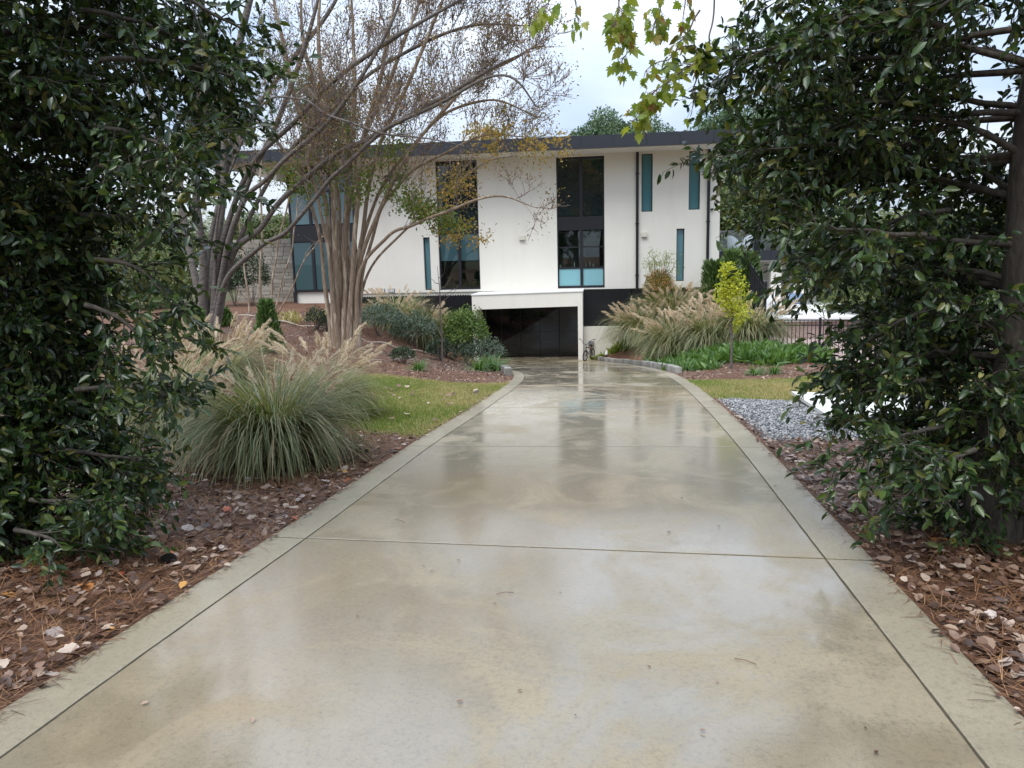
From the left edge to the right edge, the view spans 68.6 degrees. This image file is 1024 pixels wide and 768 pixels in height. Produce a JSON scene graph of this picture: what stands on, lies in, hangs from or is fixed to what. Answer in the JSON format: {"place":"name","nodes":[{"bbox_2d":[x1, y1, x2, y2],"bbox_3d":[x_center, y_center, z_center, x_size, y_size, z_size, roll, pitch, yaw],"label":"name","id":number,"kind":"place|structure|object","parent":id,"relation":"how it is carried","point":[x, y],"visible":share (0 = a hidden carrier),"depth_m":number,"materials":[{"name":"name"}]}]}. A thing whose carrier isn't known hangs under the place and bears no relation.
{"place":"outdoors","nodes":[
{"label":"outdoors","id":0,"kind":"place"},
{"bbox_2d":[0,356,1023,767],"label":"driveway","id":1,"kind":"structure","parent":0,"point":[530,502],"depth_m":3.39,"materials":[{"name":"concrete"}]},
{"bbox_2d":[141,385,880,752],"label":"drive litter","id":2,"kind":"object","parent":1,"relation":"on","point":[495,603],"visible":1,"depth_m":2.85,"materials":[{"name":"brown plant"}]},
{"bbox_2d":[579,338,594,360],"bbox_3d":[3.055,-1.353,29.448,1.077,0.876,0.624,-9,12,-36],"label":"bicycle","id":3,"kind":"object","parent":1,"relation":"on","point":[589,353],"visible":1,"depth_m":29.46,"materials":[{"name":"black metal"}]},
{"bbox_2d":[0,270,1023,716],"bbox_3d":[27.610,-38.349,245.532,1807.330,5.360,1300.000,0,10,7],"label":"ground","id":4,"kind":"structure","parent":0,"point":[304,308],"depth_m":5.42,"materials":[{"name":"soil"}]},
{"bbox_2d":[68,235,136,301],"bbox_3d":[-16.820,-4.276,29.969,3.493,3.879,4.094,-7,11,-29],"label":"woodland bush","id":5,"kind":"object","parent":4,"relation":"on","point":[112,255],"visible":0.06,"depth_m":29.88,"materials":[{"name":"green plant"}]},
{"bbox_2d":[111,235,160,305],"bbox_3d":[-17.542,-4.922,34.047,3.493,3.879,4.094,-9,12,-37],"label":"woodland bush","id":6,"kind":"object","parent":4,"relation":"on","point":[122,267],"visible":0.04,"depth_m":33.79,"materials":[{"name":"green plant"}]},
{"bbox_2d":[104,224,208,264],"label":"broadleaf tree","id":7,"kind":"object","parent":4,"relation":"on","point":[119,234],"visible":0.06,"depth_m":59.35,"materials":[{"name":"green plant"}]},
{"bbox_2d":[121,247,193,309],"bbox_3d":[-14.950,-4.290,31.824,3.184,3.017,2.717,-2,10,0],"label":"woodland bush","id":8,"kind":"object","parent":4,"relation":"on","point":[170,284],"visible":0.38,"depth_m":31.29,"materials":[{"name":"green plant"}]},
{"bbox_2d":[0,0,320,597],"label":"holly tree","id":9,"kind":"object","parent":4,"relation":"on","point":[51,284],"visible":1,"depth_m":4.39,"materials":[{"name":"green plant"}]},
{"bbox_2d":[69,313,254,450],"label":"ornamental grass","id":10,"kind":"object","parent":4,"relation":"on","point":[194,356],"depth_m":8.08,"materials":[{"name":"plant"}]},
{"bbox_2d":[145,244,198,303],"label":"woodland bush","id":11,"kind":"object","parent":4,"relation":"on","point":[187,273],"visible":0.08,"depth_m":35.35,"materials":[{"name":"green plant"}]},
{"bbox_2d":[143,209,212,283],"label":"pale woodland tree","id":12,"kind":"object","parent":4,"relation":"on","point":[189,218],"visible":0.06,"depth_m":65.75,"materials":[{"name":"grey plant"}]},
{"bbox_2d":[137,311,285,403],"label":"ornamental grass","id":13,"kind":"object","parent":4,"relation":"on","point":[237,361],"depth_m":10.53,"materials":[{"name":"plant"}]},
{"bbox_2d":[181,102,255,219],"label":"pine tree","id":14,"kind":"object","parent":4,"relation":"on","point":[214,146],"visible":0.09,"depth_m":73.53,"materials":[{"name":"green plant"}]},
{"bbox_2d":[221,306,235,326],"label":"needle shrub","id":15,"kind":"object","parent":4,"relation":"on","point":[227,318],"visible":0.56,"depth_m":20.96,"materials":[{"name":"green plant"}]},
{"bbox_2d":[194,219,270,288],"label":"pale woodland tree","id":16,"kind":"object","parent":4,"relation":"on","point":[206,224],"visible":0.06,"depth_m":61.66,"materials":[{"name":"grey plant"}]},
{"bbox_2d":[228,251,250,305],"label":"evergreen bush","id":17,"kind":"object","parent":4,"relation":"on","point":[243,283],"visible":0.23,"depth_m":32.36,"materials":[{"name":"green plant"}]},
{"bbox_2d":[229,247,270,305],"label":"evergreen bush","id":18,"kind":"object","parent":4,"relation":"on","point":[264,277],"visible":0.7,"depth_m":32.02,"materials":[{"name":"green plant"}]},
{"bbox_2d":[222,210,289,241],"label":"broadleaf tree","id":19,"kind":"object","parent":4,"relation":"on","point":[269,227],"visible":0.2,"depth_m":62.03,"materials":[{"name":"green plant"}]},
{"bbox_2d":[132,335,402,490],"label":"ornamental grass","id":20,"kind":"object","parent":4,"relation":"on","point":[278,428],"depth_m":6.72,"materials":[{"name":"plant"}]},
{"bbox_2d":[252,297,286,352],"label":"needle shrub","id":21,"kind":"object","parent":4,"relation":"on","point":[266,310],"visible":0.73,"depth_m":16.11,"materials":[{"name":"green plant"}]},
{"bbox_2d":[234,142,331,314],"bbox_3d":[-7.570,-5.241,25.513,4.057,6.007,1.638,3,11,26],"label":"crape myrtle","id":22,"kind":"object","parent":4,"relation":"on","point":[272,279],"visible":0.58,"depth_m":25.79,"materials":[{"name":"brown plant"}]},
{"bbox_2d":[277,307,325,324],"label":"dry tufts","id":23,"kind":"object","parent":4,"relation":"on","point":[292,316],"visible":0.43,"depth_m":23.12,"materials":[{"name":"plant"}]},
{"bbox_2d":[303,304,326,330],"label":"shrub","id":24,"kind":"object","parent":4,"relation":"on","point":[316,315],"visible":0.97,"depth_m":21.75,"materials":[{"name":"green plant"}]},
{"bbox_2d":[287,69,359,146],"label":"pine tree","id":25,"kind":"object","parent":4,"relation":"on","point":[303,102],"visible":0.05,"depth_m":76.00,"materials":[{"name":"green plant"}]},
{"bbox_2d":[252,322,402,426],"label":"ornamental grass","id":26,"kind":"object","parent":4,"relation":"on","point":[343,355],"depth_m":9.71,"materials":[{"name":"plant"}]},
{"bbox_2d":[76,0,583,332],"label":"crape myrtle","id":27,"kind":"object","parent":4,"relation":"on","point":[218,271],"visible":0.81,"depth_m":17.02,"materials":[{"name":"plant"}]},
{"bbox_2d":[240,373,507,437],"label":"lawn grass","id":28,"kind":"structure","parent":4,"relation":"on","point":[405,410],"depth_m":10.77,"materials":[{"name":"plant"}]},
{"bbox_2d":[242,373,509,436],"bbox_3d":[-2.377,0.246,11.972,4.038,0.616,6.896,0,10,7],"label":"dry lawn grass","id":29,"kind":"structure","parent":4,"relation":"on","point":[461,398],"depth_m":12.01,"materials":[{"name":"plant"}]},
{"bbox_2d":[362,298,407,336],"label":"evergreen bush","id":30,"kind":"object","parent":4,"relation":"on","point":[395,318],"visible":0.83,"depth_m":23.43,"materials":[{"name":"green plant"}]},
{"bbox_2d":[387,344,416,362],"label":"shrub","id":31,"kind":"object","parent":4,"relation":"on","point":[402,350],"visible":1,"depth_m":18.36,"materials":[{"name":"green plant"}]},
{"bbox_2d":[362,283,443,333],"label":"ornamental grass","id":32,"kind":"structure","parent":4,"relation":"on","point":[413,304],"depth_m":25.93,"materials":[{"name":"plant"}]},
{"bbox_2d":[233,0,581,350],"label":"crape myrtle","id":33,"kind":"object","parent":4,"relation":"on","point":[347,283],"visible":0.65,"depth_m":18.36,"materials":[{"name":"brown plant"}]},
{"bbox_2d":[387,309,439,346],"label":"evergreen bush","id":34,"kind":"object","parent":4,"relation":"on","point":[430,326],"visible":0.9,"depth_m":24.33,"materials":[{"name":"green plant"}]},
{"bbox_2d":[362,295,472,353],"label":"wall","id":35,"kind":"structure","parent":4,"relation":"on","point":[452,301],"depth_m":31.46,"materials":[{"name":"black"}]},
{"bbox_2d":[357,383,478,419],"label":"leaf litter","id":36,"kind":"object","parent":4,"relation":"on","point":[449,394],"visible":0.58,"depth_m":12.07,"materials":[{"name":"plant"}]},
{"bbox_2d":[404,356,432,370],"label":"strap leaf plant","id":37,"kind":"object","parent":4,"relation":"on","point":[419,366],"visible":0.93,"depth_m":17.00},
{"bbox_2d":[28,311,823,401],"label":"bark mulch","id":38,"kind":"object","parent":4,"relation":"on","point":[501,373],"visible":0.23,"depth_m":17.39,"materials":[{"name":"brown wood"}]},
{"bbox_2d":[182,305,216,349],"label":"needle shrub","id":39,"kind":"object","parent":38,"relation":"on","point":[202,315],"visible":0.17,"depth_m":15.29,"materials":[{"name":"green plant"}]},
{"bbox_2d":[237,314,430,353],"bbox_3d":[-7.239,-1.547,24.472,8.749,1.470,3.595,2,10,19],"label":"drip hose","id":40,"kind":"object","parent":38,"relation":"on","point":[325,328],"visible":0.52,"depth_m":22.54,"materials":[{"name":"beige"}]},
{"bbox_2d":[384,298,473,349],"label":"ornamental grass","id":41,"kind":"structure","parent":4,"relation":"on","point":[424,340],"depth_m":25.34,"materials":[{"name":"plant"}]},
{"bbox_2d":[418,266,457,360],"bbox_3d":[-2.159,-2.012,21.934,1.386,2.828,0.449,0,10,7],"label":"bare sapling","id":42,"kind":"object","parent":4,"relation":"on","point":[439,308],"visible":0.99,"depth_m":21.84,"materials":[{"name":"brown plant"}]},
{"bbox_2d":[423,337,456,360],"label":"shrub","id":43,"kind":"object","parent":4,"relation":"on","point":[434,345],"visible":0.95,"depth_m":22.41,"materials":[{"name":"green plant"}]},
{"bbox_2d":[437,303,491,363],"bbox_3d":[-1.619,-1.677,25.400,1.852,2.102,1.957,0,10,7],"label":"globe shrub","id":44,"kind":"object","parent":4,"relation":"on","point":[472,322],"visible":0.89,"depth_m":25.05,"materials":[{"name":"green plant"}]},
{"bbox_2d":[447,342,487,365],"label":"shrub","id":45,"kind":"object","parent":4,"relation":"on","point":[471,351],"visible":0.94,"depth_m":22.93,"materials":[{"name":"green plant"}]},
{"bbox_2d":[461,355,498,371],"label":"strap leaf plant","id":46,"kind":"object","parent":4,"relation":"on","point":[478,367],"visible":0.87,"depth_m":19.37,"materials":[{"name":"plant"}]},
{"bbox_2d":[456,334,507,364],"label":"evergreen bush","id":47,"kind":"object","parent":4,"relation":"on","point":[493,347],"visible":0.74,"depth_m":24.79,"materials":[{"name":"green plant"}]},
{"bbox_2d":[459,118,508,140],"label":"autumn tree","id":48,"kind":"object","parent":4,"relation":"on","point":[484,129],"visible":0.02,"depth_m":56.63,"materials":[{"name":"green plant"}]},
{"bbox_2d":[477,353,517,371],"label":"strap leaf plant","id":49,"kind":"object","parent":4,"relation":"on","point":[494,367],"visible":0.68,"depth_m":19.73,"materials":[{"name":"plant"}]},
{"bbox_2d":[499,364,511,375],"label":"stone kerb","id":50,"kind":"structure","parent":4,"relation":"on","point":[506,370],"depth_m":17.75,"materials":[{"name":"grey stone"}]},
{"bbox_2d":[0,395,1023,728],"bbox_3d":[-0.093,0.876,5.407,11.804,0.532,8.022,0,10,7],"label":"pine straw","id":51,"kind":"object","parent":4,"relation":"on","point":[228,541],"visible":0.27,"depth_m":4.21,"materials":[{"name":"plant"}]},
{"bbox_2d":[43,626,63,637],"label":"fallen leaf","id":52,"kind":"object","parent":51,"relation":"on","point":[52,630],"visible":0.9,"depth_m":3.47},
{"bbox_2d":[158,553,177,565],"bbox_3d":[-2.010,1.028,4.374,0.107,0.090,0.091,0,10,7],"label":"pine cone","id":53,"kind":"object","parent":51,"relation":"on","point":[170,557],"visible":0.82,"depth_m":4.37,"materials":[{"name":"brown plant"}]},
{"bbox_2d":[0,392,1023,710],"bbox_3d":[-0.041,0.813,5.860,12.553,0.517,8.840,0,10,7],"label":"leaf litter","id":54,"kind":"object","parent":4,"relation":"on","point":[912,584],"visible":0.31,"depth_m":4.16,"materials":[{"name":"plant"}]},
{"bbox_2d":[215,128,815,360],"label":"house","id":55,"kind":"structure","parent":4,"relation":"on","point":[618,216],"depth_m":31.36,"materials":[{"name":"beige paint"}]},
{"bbox_2d":[286,172,356,291],"bbox_3d":[-8.217,-6.561,32.579,2.940,5.030,0.102,0,10,7],"label":"window","id":56,"kind":"structure","parent":55,"relation":"in","point":[309,279],"depth_m":32.69,"materials":[{"name":"black"}]},
{"bbox_2d":[424,237,431,289],"bbox_3d":[-3.621,-5.194,32.420,0.290,2.240,0.090,0,10,7],"label":"window","id":57,"kind":"structure","parent":55,"relation":"in","point":[426,239],"depth_m":32.41,"materials":[{"name":"teal"}]},
{"bbox_2d":[436,160,480,289],"bbox_3d":[-2.272,-6.731,31.976,1.770,5.370,0.102,0,10,7],"label":"window","id":58,"kind":"structure","parent":55,"relation":"in","point":[464,253],"depth_m":31.92,"materials":[{"name":"black"}]},
{"bbox_2d":[482,306,577,356],"bbox_3d":[0.775,-2.159,31.483,4.055,2.310,0.130,0,10,7],"label":"garage door","id":59,"kind":"structure","parent":55,"relation":"in","point":[541,331],"depth_m":31.40,"materials":[{"name":"black"}]},
{"bbox_2d":[556,156,604,288],"bbox_3d":[2.871,-6.716,31.359,1.970,5.370,0.102,0,10,7],"label":"window","id":60,"kind":"structure","parent":55,"relation":"in","point":[583,177],"depth_m":31.23,"materials":[{"name":"black"}]},
{"bbox_2d":[586,241,601,268],"bbox_3d":[3.758,-5.507,34.425,0.720,2.060,0.120,0,10,7],"label":"interior door","id":61,"kind":"structure","parent":55,"relation":"in","point":[593,254],"depth_m":34.29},
{"bbox_2d":[583,289,630,325],"bbox_3d":[3.824,-3.076,30.181,1.890,1.460,0.110,0,10,7],"label":"metal screen","id":62,"kind":"object","parent":55,"relation":"attached to","point":[602,300],"visible":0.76,"depth_m":30.15,"materials":[{"name":"black"}]},
{"bbox_2d":[641,154,652,211],"bbox_3d":[5.535,-8.244,30.791,0.450,2.300,0.090,0,10,7],"label":"window","id":63,"kind":"structure","parent":55,"relation":"in","point":[647,159],"depth_m":30.78,"materials":[{"name":"teal"}]},
{"bbox_2d":[632,289,667,312],"bbox_3d":[5.576,-3.084,29.969,1.520,1.460,0.110,0,10,7],"label":"metal screen","id":64,"kind":"object","parent":55,"relation":"attached to","point":[636,293],"visible":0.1,"depth_m":29.91,"materials":[{"name":"black"}]},
{"bbox_2d":[676,229,683,280],"bbox_3d":[6.964,-5.353,31.117,0.320,2.140,0.090,0,10,7],"label":"window","id":65,"kind":"structure","parent":55,"relation":"in","point":[680,232],"depth_m":31.10,"materials":[{"name":"teal"}]},
{"bbox_2d":[689,151,699,209],"bbox_3d":[7.421,-8.278,30.558,0.450,2.310,0.090,0,10,7],"label":"window","id":66,"kind":"structure","parent":55,"relation":"in","point":[694,179],"depth_m":30.57,"materials":[{"name":"teal"}]},
{"bbox_2d":[569,104,632,135],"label":"pine tree","id":67,"kind":"object","parent":4,"relation":"on","point":[597,126],"visible":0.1,"depth_m":61.57,"materials":[{"name":"green plant"}]},
{"bbox_2d":[588,338,640,359],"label":"ground cover","id":68,"kind":"object","parent":4,"relation":"on","point":[616,348],"visible":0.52,"depth_m":29.57,"materials":[{"name":"green plant"}]},
{"bbox_2d":[601,114,675,134],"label":"pine tree","id":69,"kind":"object","parent":4,"relation":"on","point":[655,128],"visible":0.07,"depth_m":59.72,"materials":[{"name":"green plant"}]},
{"bbox_2d":[595,294,684,346],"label":"ornamental grass","id":70,"kind":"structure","parent":4,"relation":"on","point":[627,324],"depth_m":27.94,"materials":[{"name":"plant"}]},
{"bbox_2d":[598,356,681,373],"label":"stone kerb","id":71,"kind":"structure","parent":4,"relation":"on","point":[669,367],"depth_m":22.12,"materials":[{"name":"grey stone"}]},
{"bbox_2d":[524,0,758,143],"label":"maple tree","id":72,"kind":"object","parent":4,"relation":"on","point":[620,29],"visible":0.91,"depth_m":4.44,"materials":[{"name":"green plant"}]},
{"bbox_2d":[639,246,684,302],"bbox_3d":[5.756,-3.729,28.883,1.713,3.166,1.563,0,10,7],"label":"nandina","id":73,"kind":"object","parent":4,"relation":"on","point":[661,279],"visible":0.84,"depth_m":28.61,"materials":[{"name":"green plant"}]},
{"bbox_2d":[614,278,718,329],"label":"ornamental grass","id":74,"kind":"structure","parent":4,"relation":"on","point":[676,302],"depth_m":28.03,"materials":[{"name":"plant"}]},
{"bbox_2d":[620,296,718,360],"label":"ornamental grass","id":75,"kind":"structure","parent":4,"relation":"on","point":[660,349],"depth_m":23.36,"materials":[{"name":"plant"}]},
{"bbox_2d":[656,355,719,370],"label":"ground cover","id":76,"kind":"object","parent":4,"relation":"on","point":[701,365],"visible":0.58,"depth_m":18.83,"materials":[{"name":"green plant"}]},
{"bbox_2d":[679,359,697,371],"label":"strap leaf plant","id":77,"kind":"object","parent":4,"relation":"on","point":[687,367],"visible":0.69,"depth_m":18.36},
{"bbox_2d":[698,257,722,320],"bbox_3d":[7.978,-3.672,29.880,1.448,2.760,1.310,0,10,7],"label":"conifer","id":78,"kind":"object","parent":4,"relation":"on","point":[709,274],"visible":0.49,"depth_m":29.55,"materials":[{"name":"green plant"}]},
{"bbox_2d":[658,292,763,354],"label":"ornamental grass","id":79,"kind":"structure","parent":4,"relation":"on","point":[696,338],"depth_m":22.40,"materials":[{"name":"plant"}]},
{"bbox_2d":[717,246,746,322],"bbox_3d":[8.475,-3.675,28.952,1.338,3.308,1.348,0,10,7],"label":"conifer","id":80,"kind":"object","parent":4,"relation":"on","point":[732,254],"visible":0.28,"depth_m":28.66,"materials":[{"name":"green plant"}]},
{"bbox_2d":[712,261,756,368],"bbox_3d":[5.165,-1.579,17.515,1.097,2.567,1.143,0,10,7],"label":"ginkgo sapling","id":81,"kind":"object","parent":4,"relation":"on","point":[730,304],"visible":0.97,"depth_m":17.31,"materials":[{"name":"yellow plant"}]},
{"bbox_2d":[683,97,787,171],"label":"pine tree","id":82,"kind":"object","parent":4,"relation":"on","point":[718,122],"visible":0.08,"depth_m":54.75,"materials":[{"name":"green plant"}]},
{"bbox_2d":[641,337,839,365],"bbox_3d":[6.079,-0.837,21.590,6.324,1.471,8.695,2,10,20],"label":"ground cover","id":83,"kind":"object","parent":4,"relation":"on","point":[765,351],"visible":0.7,"depth_m":19.10,"materials":[{"name":"green plant"}]},
{"bbox_2d":[692,287,810,345],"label":"ornamental grass","id":84,"kind":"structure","parent":4,"relation":"on","point":[764,331],"depth_m":22.07,"materials":[{"name":"plant"}]},
{"bbox_2d":[742,249,762,317],"bbox_3d":[9.249,-3.576,29.141,1.341,3.326,1.217,-8,12,-34],"label":"conifer","id":85,"kind":"object","parent":4,"relation":"on","point":[746,267],"visible":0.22,"depth_m":28.77,"materials":[{"name":"green plant"}]},
{"bbox_2d":[745,364,767,375],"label":"strap leaf plant","id":86,"kind":"object","parent":4,"relation":"on","point":[754,372],"visible":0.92,"depth_m":15.61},
{"bbox_2d":[749,262,766,316],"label":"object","id":87,"kind":"object","parent":4,"relation":"on","point":[757,284],"visible":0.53,"depth_m":26.03,"materials":[{"name":"black metal"}]},
{"bbox_2d":[719,164,822,250],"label":"broadleaf tree","id":88,"kind":"object","parent":4,"relation":"on","point":[742,214],"visible":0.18,"depth_m":46.16,"materials":[{"name":"green plant"}]},
{"bbox_2d":[759,361,788,374],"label":"strap leaf plant","id":89,"kind":"object","parent":4,"relation":"on","point":[774,370],"visible":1,"depth_m":15.46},
{"bbox_2d":[758,83,810,168],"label":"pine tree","id":90,"kind":"object","parent":4,"relation":"on","point":[772,115],"visible":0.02,"depth_m":65.42,"materials":[{"name":"green plant"}]},
{"bbox_2d":[749,215,862,299],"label":"broadleaf tree","id":91,"kind":"object","parent":4,"relation":"on","point":[769,245],"visible":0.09,"depth_m":46.38,"materials":[{"name":"green plant"}]},
{"bbox_2d":[686,371,982,400],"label":"lawn grass","id":92,"kind":"structure","parent":4,"relation":"on","point":[697,382],"depth_m":13.18,"materials":[{"name":"plant"}]},
{"bbox_2d":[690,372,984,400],"bbox_3d":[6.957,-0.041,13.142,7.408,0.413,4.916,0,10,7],"label":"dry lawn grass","id":93,"kind":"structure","parent":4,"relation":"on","point":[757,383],"depth_m":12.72,"materials":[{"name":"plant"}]},
{"bbox_2d":[657,0,1023,563],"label":"magnolia tree","id":94,"kind":"object","parent":4,"relation":"on","point":[985,485],"visible":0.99,"depth_m":4.29,"materials":[{"name":"green plant"}]},
{"bbox_2d":[716,394,973,442],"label":"gravel","id":95,"kind":"structure","parent":4,"relation":"on","point":[795,426],"depth_m":9.27,"materials":[{"name":"gravel"}]},
{"bbox_2d":[791,391,908,418],"bbox_3d":[4.663,0.277,10.013,1.328,0.246,2.807,0,10,11],"label":"white board","id":96,"kind":"object","parent":95,"relation":"on","point":[820,408],"visible":0.29,"depth_m":9.94,"materials":[{"name":"white"}]},
{"bbox_2d":[808,271,887,311],"bbox_3d":[13.354,-2.983,28.591,2.911,3.233,3.411,-7,11,-31],"label":"woodland bush","id":97,"kind":"object","parent":4,"relation":"on","point":[831,297],"visible":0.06,"depth_m":28.63,"materials":[{"name":"green plant"}]},
{"bbox_2d":[825,205,906,222],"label":"pale woodland tree","id":98,"kind":"object","parent":4,"relation":"on","point":[881,213],"visible":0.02,"depth_m":50.08,"materials":[{"name":"grey plant"}]},
{"bbox_2d":[768,317,990,353],"bbox_3d":[11.527,-1.294,22.402,7.560,1.501,0.061,0,10,7],"label":"iron fence","id":99,"kind":"object","parent":4,"relation":"on","point":[820,319],"visible":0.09,"depth_m":22.61,"materials":[{"name":"black metal"}]},
{"bbox_2d":[771,302,988,338],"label":"patio terrace","id":100,"kind":"structure","parent":4,"relation":"on","point":[812,315],"depth_m":26.92,"materials":[{"name":"white concrete"}]},
{"bbox_2d":[778,293,804,314],"bbox_3d":[10.371,-3.011,28.060,1.000,0.809,0.820,0,10,7],"label":"patio chair","id":101,"kind":"object","parent":100,"relation":"on","point":[792,295],"visible":0.2,"depth_m":27.73,"materials":[{"name":"white paint"}]},
{"bbox_2d":[843,261,931,336],"bbox_3d":[13.508,-2.759,26.485,3.105,3.448,3.639,0,10,11],"label":"woodland bush","id":102,"kind":"object","parent":4,"relation":"on","point":[863,296],"visible":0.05,"depth_m":26.56,"materials":[{"name":"green plant"}]},
{"bbox_2d":[841,212,951,274],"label":"broadleaf tree","id":103,"kind":"object","parent":4,"relation":"on","point":[879,221],"visible":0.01,"depth_m":43.16,"materials":[{"name":"green plant"}]},
{"bbox_2d":[890,207,1004,265],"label":"broadleaf tree","id":104,"kind":"object","parent":4,"relation":"on","point":[994,248],"visible":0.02,"depth_m":41.00,"materials":[{"name":"green plant"}]},
{"bbox_2d":[4,0,1023,269],"label":"sky","id":105,"kind":"structure","parent":0,"point":[594,90],"materials":[{"name":"white"}]},
{"bbox_2d":[727,236,740,249],"bbox_3d":[9.718,-6.136,32.813,0.582,0.702,0.612,-7,11,-29],"label":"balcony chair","id":106,"kind":"object","parent":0,"point":[731,241],"visible":0.58,"depth_m":32.59,"materials":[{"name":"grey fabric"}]},
{"bbox_2d":[769,335,992,364],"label":"paved path","id":107,"kind":"structure","parent":0,"point":[840,354],"depth_m":24.99,"materials":[{"name":"pink concrete"}]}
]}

